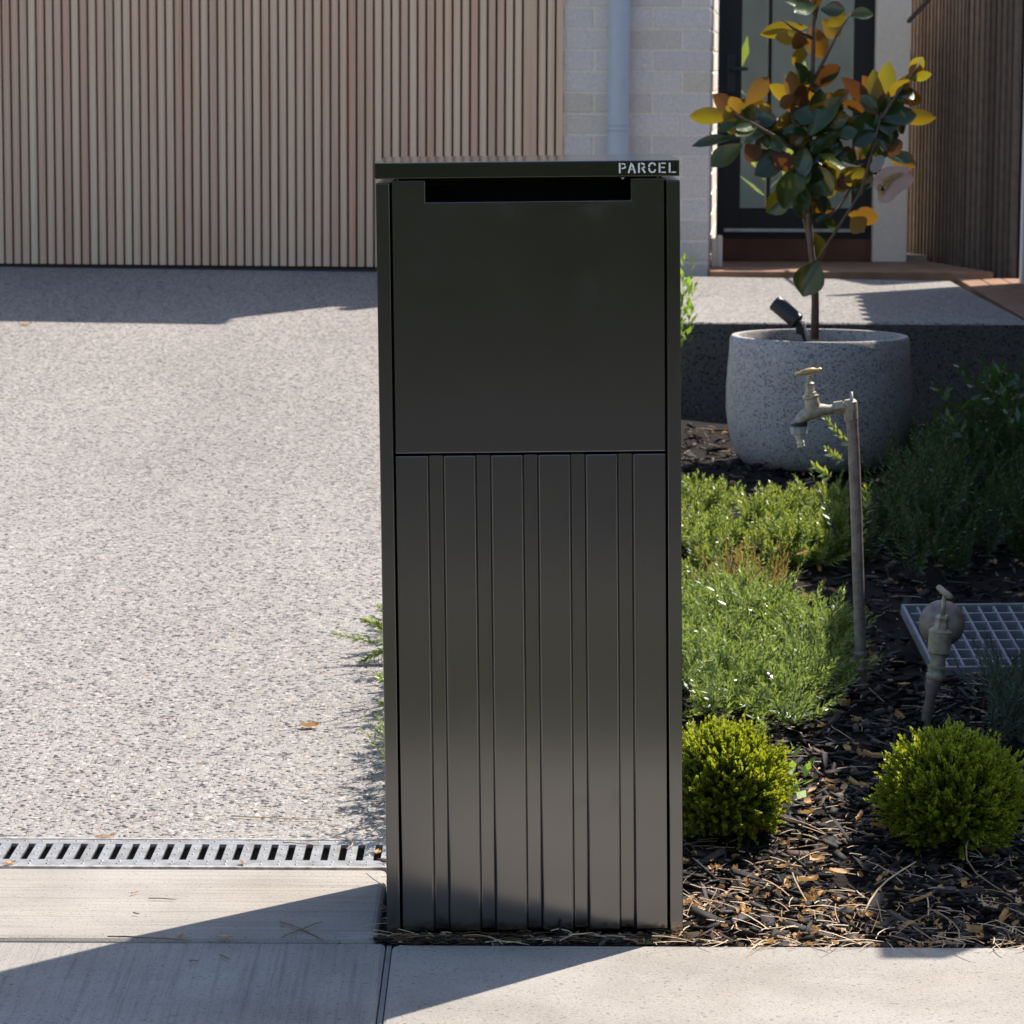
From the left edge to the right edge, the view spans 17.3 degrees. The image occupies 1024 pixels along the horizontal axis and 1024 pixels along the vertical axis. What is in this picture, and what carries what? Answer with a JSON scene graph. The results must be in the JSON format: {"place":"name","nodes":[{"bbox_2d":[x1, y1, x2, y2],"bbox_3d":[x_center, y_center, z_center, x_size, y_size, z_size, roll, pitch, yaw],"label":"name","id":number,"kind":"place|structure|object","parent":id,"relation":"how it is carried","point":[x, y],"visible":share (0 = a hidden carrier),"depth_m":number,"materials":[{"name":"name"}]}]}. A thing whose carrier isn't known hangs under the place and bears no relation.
{"place":"outdoors","nodes":[
{"label":"outdoors","id":0,"kind":"place"},
{"bbox_2d":[0,267,385,838],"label":"driveway","id":1,"kind":"structure","parent":0,"point":[190,547],"depth_m":8.25,"materials":[{"name":"grey concrete"}]},
{"bbox_2d":[94,834,113,836],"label":"fallen leaf","id":2,"kind":"object","parent":1,"relation":"on","point":[101,835],"visible":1,"depth_m":5.86,"materials":[{"name":"brown plant"}]},
{"bbox_2d":[232,815,329,819],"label":"twig","id":3,"kind":"object","parent":1,"relation":"on","point":[276,817],"visible":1,"depth_m":5.97,"materials":[{"name":"wood"}]},
{"bbox_2d":[297,721,318,726],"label":"fallen leaf","id":4,"kind":"object","parent":1,"relation":"on","point":[308,724],"visible":1,"depth_m":6.60,"materials":[{"name":"plant"}]},
{"bbox_2d":[333,603,384,766],"bbox_3d":[-0.121,0.300,6.720,0.528,0.370,1.960,0,7,0],"label":"rosemary shrub","id":5,"kind":"object","parent":1,"relation":"on","point":[379,650],"visible":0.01,"depth_m":7.12,"materials":[{"name":"green plant"}]},
{"bbox_2d":[0,943,385,1023],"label":"footpath","id":6,"kind":"structure","parent":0,"point":[105,983],"depth_m":4.97,"materials":[{"name":"concrete"}]},
{"bbox_2d":[377,946,391,1023],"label":"footpath joint","id":7,"kind":"object","parent":6,"relation":"on","point":[384,986],"visible":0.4,"depth_m":4.98,"materials":[{"name":"grey concrete"}]},
{"bbox_2d":[0,869,386,943],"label":"crossing","id":8,"kind":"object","parent":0,"point":[101,905],"visible":0.54,"depth_m":5.39,"materials":[{"name":"concrete"}]},
{"bbox_2d":[107,936,190,940],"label":"twig","id":9,"kind":"object","parent":8,"relation":"on","point":[148,937],"visible":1,"depth_m":5.18,"materials":[{"name":"brown wood"}]},
{"bbox_2d":[148,897,174,899],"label":"twig","id":10,"kind":"object","parent":8,"relation":"on","point":[160,898],"visible":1,"depth_m":5.42,"materials":[{"name":"beige wood"}]},
{"bbox_2d":[281,921,322,937],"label":"twig","id":11,"kind":"object","parent":8,"relation":"on","point":[299,929],"visible":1,"depth_m":5.22,"materials":[{"name":"brown wood"}]},
{"bbox_2d":[279,921,327,943],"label":"twig","id":12,"kind":"object","parent":8,"relation":"on","point":[302,929],"visible":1,"depth_m":5.23,"materials":[{"name":"wood"}]},
{"bbox_2d":[368,928,712,948],"bbox_3d":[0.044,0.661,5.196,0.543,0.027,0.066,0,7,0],"label":"mulch","id":13,"kind":"object","parent":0,"point":[519,940],"depth_m":5.19,"materials":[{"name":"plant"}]},
{"bbox_2d":[376,420,1023,947],"bbox_3d":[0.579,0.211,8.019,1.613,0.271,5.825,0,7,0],"label":"bark mulch","id":14,"kind":"object","parent":0,"point":[834,845],"visible":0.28,"depth_m":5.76,"materials":[{"name":"brown wood"}]},
{"bbox_2d":[374,154,682,933],"bbox_3d":[0.030,0.042,5.318,0.461,1.198,0.359,-1,7,0],"label":"parcel box","id":15,"kind":"object","parent":14,"relation":"on","point":[529,337],"visible":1,"depth_m":5.15,"materials":[{"name":"black metal"}]},
{"bbox_2d":[396,453,667,930],"bbox_3d":[0.032,0.281,5.187,0.412,0.744,0.015,-1,7,0],"label":"lower door","id":16,"kind":"structure","parent":15,"relation":"in","point":[532,587],"depth_m":5.18,"materials":[{"name":"black metal"}]},
{"bbox_2d":[683,894,694,903],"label":"fallen leaf","id":17,"kind":"object","parent":14,"relation":"on","point":[690,898],"visible":0.88,"depth_m":5.35,"materials":[{"name":"brown plant"}]},
{"bbox_2d":[680,253,700,381],"bbox_3d":[0.517,-0.538,10.623,0.173,0.563,0.142,0,7,0],"label":"lime plant","id":18,"kind":"object","parent":14,"relation":"on","point":[689,289],"visible":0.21,"depth_m":10.63,"materials":[{"name":"green plant"}]},
{"bbox_2d":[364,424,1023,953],"bbox_3d":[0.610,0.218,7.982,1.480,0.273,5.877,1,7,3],"label":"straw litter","id":19,"kind":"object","parent":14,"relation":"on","point":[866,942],"visible":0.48,"depth_m":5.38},
{"bbox_2d":[402,430,1023,947],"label":"leaf crumbs","id":20,"kind":"object","parent":14,"relation":"on","point":[868,914],"visible":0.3,"depth_m":5.48,"materials":[{"name":"brown plant"}]},
{"bbox_2d":[682,712,799,849],"bbox_3d":[0.369,0.460,5.824,0.265,0.230,0.252,0,7,0],"label":"conifer ball","id":21,"kind":"object","parent":14,"relation":"on","point":[735,779],"visible":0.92,"depth_m":5.76,"materials":[{"name":"green plant"}]},
{"bbox_2d":[690,532,799,598],"bbox_3d":[0.540,0.147,7.879,0.268,0.177,0.372,0,7,0],"label":"grass tuft","id":22,"kind":"object","parent":14,"relation":"on","point":[758,568],"visible":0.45,"depth_m":7.89,"materials":[{"name":"green plant"}]},
{"bbox_2d":[681,415,872,577],"bbox_3d":[0.655,-0.066,8.495,0.663,0.428,1.374,0,7,0],"label":"sedum shrub","id":23,"kind":"object","parent":14,"relation":"on","point":[769,515],"visible":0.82,"depth_m":8.44,"materials":[{"name":"green plant"}]},
{"bbox_2d":[717,878,844,893],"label":"twig","id":24,"kind":"object","parent":14,"relation":"on","point":[769,883],"visible":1,"depth_m":5.53,"materials":[{"name":"wood"}]},
{"bbox_2d":[682,551,881,732],"bbox_3d":[0.517,0.254,7.255,0.573,0.221,1.442,0,7,0],"label":"groundcover shrub","id":25,"kind":"object","parent":14,"relation":"on","point":[771,675],"visible":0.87,"depth_m":7.05,"materials":[{"name":"green plant"}]},
{"bbox_2d":[775,861,789,867],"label":"fallen leaf","id":26,"kind":"object","parent":14,"relation":"on","point":[784,865],"visible":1,"depth_m":5.62,"materials":[{"name":"brown plant"}]},
{"bbox_2d":[784,743,815,808],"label":"weed seedling","id":27,"kind":"object","parent":14,"relation":"on","point":[805,771],"visible":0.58,"depth_m":5.95,"materials":[{"name":"green plant"}]},
{"bbox_2d":[777,816,825,833],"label":"twig","id":28,"kind":"object","parent":14,"relation":"on","point":[800,822],"visible":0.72,"depth_m":5.78,"materials":[{"name":"wood"}]},
{"bbox_2d":[791,874,818,880],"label":"fallen leaf","id":29,"kind":"object","parent":14,"relation":"on","point":[809,878],"visible":1,"depth_m":5.50,"materials":[{"name":"brown plant"}]},
{"bbox_2d":[800,808,812,813],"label":"fallen leaf","id":30,"kind":"object","parent":14,"relation":"on","point":[806,811],"visible":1,"depth_m":5.92,"materials":[{"name":"brown plant"}]},
{"bbox_2d":[807,785,816,792],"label":"fallen leaf","id":31,"kind":"object","parent":14,"relation":"on","point":[812,788],"visible":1,"depth_m":6.15,"materials":[{"name":"beige plant"}]},
{"bbox_2d":[810,854,824,861],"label":"fallen leaf","id":32,"kind":"object","parent":14,"relation":"on","point":[817,857],"visible":1,"depth_m":5.63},
{"bbox_2d":[726,329,911,472],"bbox_3d":[0.918,-0.333,10.063,0.554,0.392,0.554,0,7,0],"label":"planter pot","id":33,"kind":"object","parent":14,"relation":"on","point":[765,391],"visible":0.91,"depth_m":9.85,"materials":[{"name":"stone"}]},
{"bbox_2d":[770,296,808,341],"bbox_3d":[0.822,-0.569,9.922,0.125,0.136,0.051,4,8,24],"label":"garden spotlight","id":34,"kind":"object","parent":33,"relation":"on","point":[781,307],"visible":0.94,"depth_m":9.90,"materials":[{"name":"black metal"}]},
{"bbox_2d":[689,0,935,339],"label":"magnolia tree","id":35,"kind":"object","parent":33,"relation":"in","point":[815,177],"visible":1,"depth_m":9.90,"materials":[{"name":"green plant"}]},
{"bbox_2d":[870,155,912,203],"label":"flower","id":36,"kind":"object","parent":35,"relation":"hanging from","point":[890,183],"visible":1,"depth_m":9.84,"materials":[{"name":"plant"}]},
{"bbox_2d":[790,367,866,690],"bbox_3d":[0.662,0.042,7.017,0.172,0.690,0.037,0,7,0],"label":"garden tap","id":37,"kind":"object","parent":14,"relation":"on","point":[814,408],"visible":0.98,"depth_m":6.99,"materials":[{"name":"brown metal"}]},
{"bbox_2d":[823,778,839,782],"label":"fallen leaf","id":38,"kind":"object","parent":14,"relation":"on","point":[831,780],"visible":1,"depth_m":6.22,"materials":[{"name":"brown plant"}]},
{"bbox_2d":[825,867,848,873],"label":"fallen leaf","id":39,"kind":"object","parent":14,"relation":"on","point":[844,871],"visible":1,"depth_m":5.57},
{"bbox_2d":[840,783,847,790],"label":"fallen leaf","id":40,"kind":"object","parent":14,"relation":"on","point":[844,786],"visible":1,"depth_m":6.16,"materials":[{"name":"brown plant"}]},
{"bbox_2d":[843,744,851,752],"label":"fallen leaf","id":41,"kind":"object","parent":14,"relation":"on","point":[846,747],"visible":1,"depth_m":6.42,"materials":[{"name":"plant"}]},
{"bbox_2d":[855,810,862,820],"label":"fallen leaf","id":42,"kind":"object","parent":14,"relation":"on","point":[859,815],"visible":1,"depth_m":5.91,"materials":[{"name":"brown plant"}]},
{"bbox_2d":[860,781,870,787],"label":"fallen leaf","id":43,"kind":"object","parent":14,"relation":"on","point":[864,784],"visible":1,"depth_m":6.15,"materials":[{"name":"brown plant"}]},
{"bbox_2d":[857,749,883,757],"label":"fallen leaf","id":44,"kind":"object","parent":14,"relation":"on","point":[871,754],"visible":0.99,"depth_m":6.36,"materials":[{"name":"brown plant"}]},
{"bbox_2d":[865,822,885,826],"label":"fallen leaf","id":45,"kind":"object","parent":14,"relation":"on","point":[875,824],"visible":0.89,"depth_m":5.82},
{"bbox_2d":[863,861,915,912],"bbox_3d":[0.602,0.602,5.401,0.017,0.032,0.244,4,8,26],"label":"twig","id":46,"kind":"object","parent":14,"relation":"on","point":[871,898],"visible":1,"depth_m":5.40,"materials":[{"name":"wood"}]},
{"bbox_2d":[805,389,1023,577],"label":"shaded shrub","id":47,"kind":"object","parent":14,"relation":"on","point":[951,471],"visible":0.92,"depth_m":8.66,"materials":[{"name":"green plant"}]},
{"bbox_2d":[907,891,931,902],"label":"fallen leaf","id":48,"kind":"object","parent":14,"relation":"on","point":[921,897],"visible":1,"depth_m":5.41,"materials":[{"name":"brown plant"}]},
{"bbox_2d":[919,585,964,725],"bbox_3d":[0.852,0.285,6.754,0.094,0.293,0.132,4,8,24],"label":"water valve","id":49,"kind":"object","parent":14,"relation":"on","point":[942,625],"visible":0.97,"depth_m":6.70,"materials":[{"name":"beige metal"}]},
{"bbox_2d":[863,714,1023,859],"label":"conifer ball","id":50,"kind":"object","parent":14,"relation":"on","point":[954,782],"visible":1,"depth_m":5.69,"materials":[{"name":"green plant"}]},
{"bbox_2d":[928,907,959,946],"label":"twig","id":51,"kind":"object","parent":14,"relation":"on","point":[944,916],"visible":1,"depth_m":5.29,"materials":[{"name":"wood"}]},
{"bbox_2d":[889,349,1023,471],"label":"glossy bush","id":52,"kind":"object","parent":14,"relation":"on","point":[1001,381],"visible":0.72,"depth_m":9.61,"materials":[{"name":"green plant"}]},
{"bbox_2d":[900,603,1023,676],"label":"pit grate","id":53,"kind":"object","parent":14,"relation":"on","point":[1004,622],"visible":0.56,"depth_m":7.36,"materials":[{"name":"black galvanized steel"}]},
{"bbox_2d":[949,624,1023,754],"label":"needle shrub","id":54,"kind":"object","parent":14,"relation":"on","point":[1004,700],"visible":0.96,"depth_m":6.47,"materials":[{"name":"green plant"}]},
{"bbox_2d":[965,836,1017,900],"bbox_3d":[0.775,0.584,5.539,0.039,0.038,0.326,-1,8,-6],"label":"twig","id":55,"kind":"object","parent":14,"relation":"on","point":[978,874],"visible":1,"depth_m":5.50,"materials":[{"name":"brown wood"}]},
{"bbox_2d":[1019,98,1023,283],"bbox_3d":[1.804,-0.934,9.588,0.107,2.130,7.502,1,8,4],"label":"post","id":56,"kind":"object","parent":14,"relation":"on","point":[1021,272],"visible":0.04,"depth_m":13.30,"materials":[{"name":"metal"}]},
{"bbox_2d":[383,945,1023,1023],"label":"footpath slab","id":57,"kind":"structure","parent":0,"point":[595,985],"depth_m":4.97,"materials":[{"name":"concrete"}]},
{"bbox_2d":[740,0,852,207],"bbox_3d":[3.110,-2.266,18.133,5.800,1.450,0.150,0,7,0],"label":"door glass","id":58,"kind":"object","parent":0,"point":[754,19],"depth_m":18.04,"materials":[{"name":"clear glass"}]},
{"bbox_2d":[680,276,1023,424],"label":"porch","id":59,"kind":"object","parent":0,"point":[943,326],"visible":0.22,"depth_m":11.21,"materials":[{"name":"grey concrete"}]},
{"bbox_2d":[708,260,1023,319],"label":"deck","id":60,"kind":"structure","parent":59,"relation":"on","point":[1007,295],"depth_m":13.65,"materials":[{"name":"brown wood"}]},
{"bbox_2d":[906,253,926,260],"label":"courtyard","id":61,"kind":"structure","parent":0,"point":[910,256],"depth_m":14.60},
{"bbox_2d":[0,0,1023,284],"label":"house","id":62,"kind":"structure","parent":61,"relation":"on","point":[204,134],"depth_m":13.86,"materials":[{"name":"white brick"}]},
{"bbox_2d":[0,0,530,271],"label":"garage door","id":63,"kind":"structure","parent":62,"relation":"in","point":[141,134],"depth_m":13.85,"materials":[{"name":"beige wood"}]},
{"bbox_2d":[716,0,874,231],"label":"front door","id":64,"kind":"structure","parent":62,"relation":"in","point":[730,217],"depth_m":14.33,"materials":[{"name":"black metal"}]},
{"bbox_2d":[740,36,807,195],"bbox_3d":[1.052,-1.829,15.258,0.670,1.115,1.044,1,8,6],"label":"courtyard plant","id":65,"kind":"object","parent":61,"relation":"on","point":[745,50],"visible":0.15,"depth_m":15.52,"materials":[{"name":"green plant"}]},
{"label":"path bed","id":66,"kind":"structure","parent":0,"visible":0},
{"bbox_2d":[0,837,385,871],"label":"channel drain","id":67,"kind":"object","parent":66,"relation":"on","point":[150,853],"visible":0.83,"depth_m":5.77,"materials":[{"name":"metal"}]},
{"bbox_2d":[283,841,320,845],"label":"twig","id":68,"kind":"object","parent":67,"relation":"on","point":[301,843],"visible":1,"depth_m":5.80,"materials":[{"name":"wood"}]},
{"bbox_2d":[337,835,353,848],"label":"twig","id":69,"kind":"object","parent":67,"relation":"on","point":[346,839],"visible":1,"depth_m":5.83,"materials":[{"name":"wood"}]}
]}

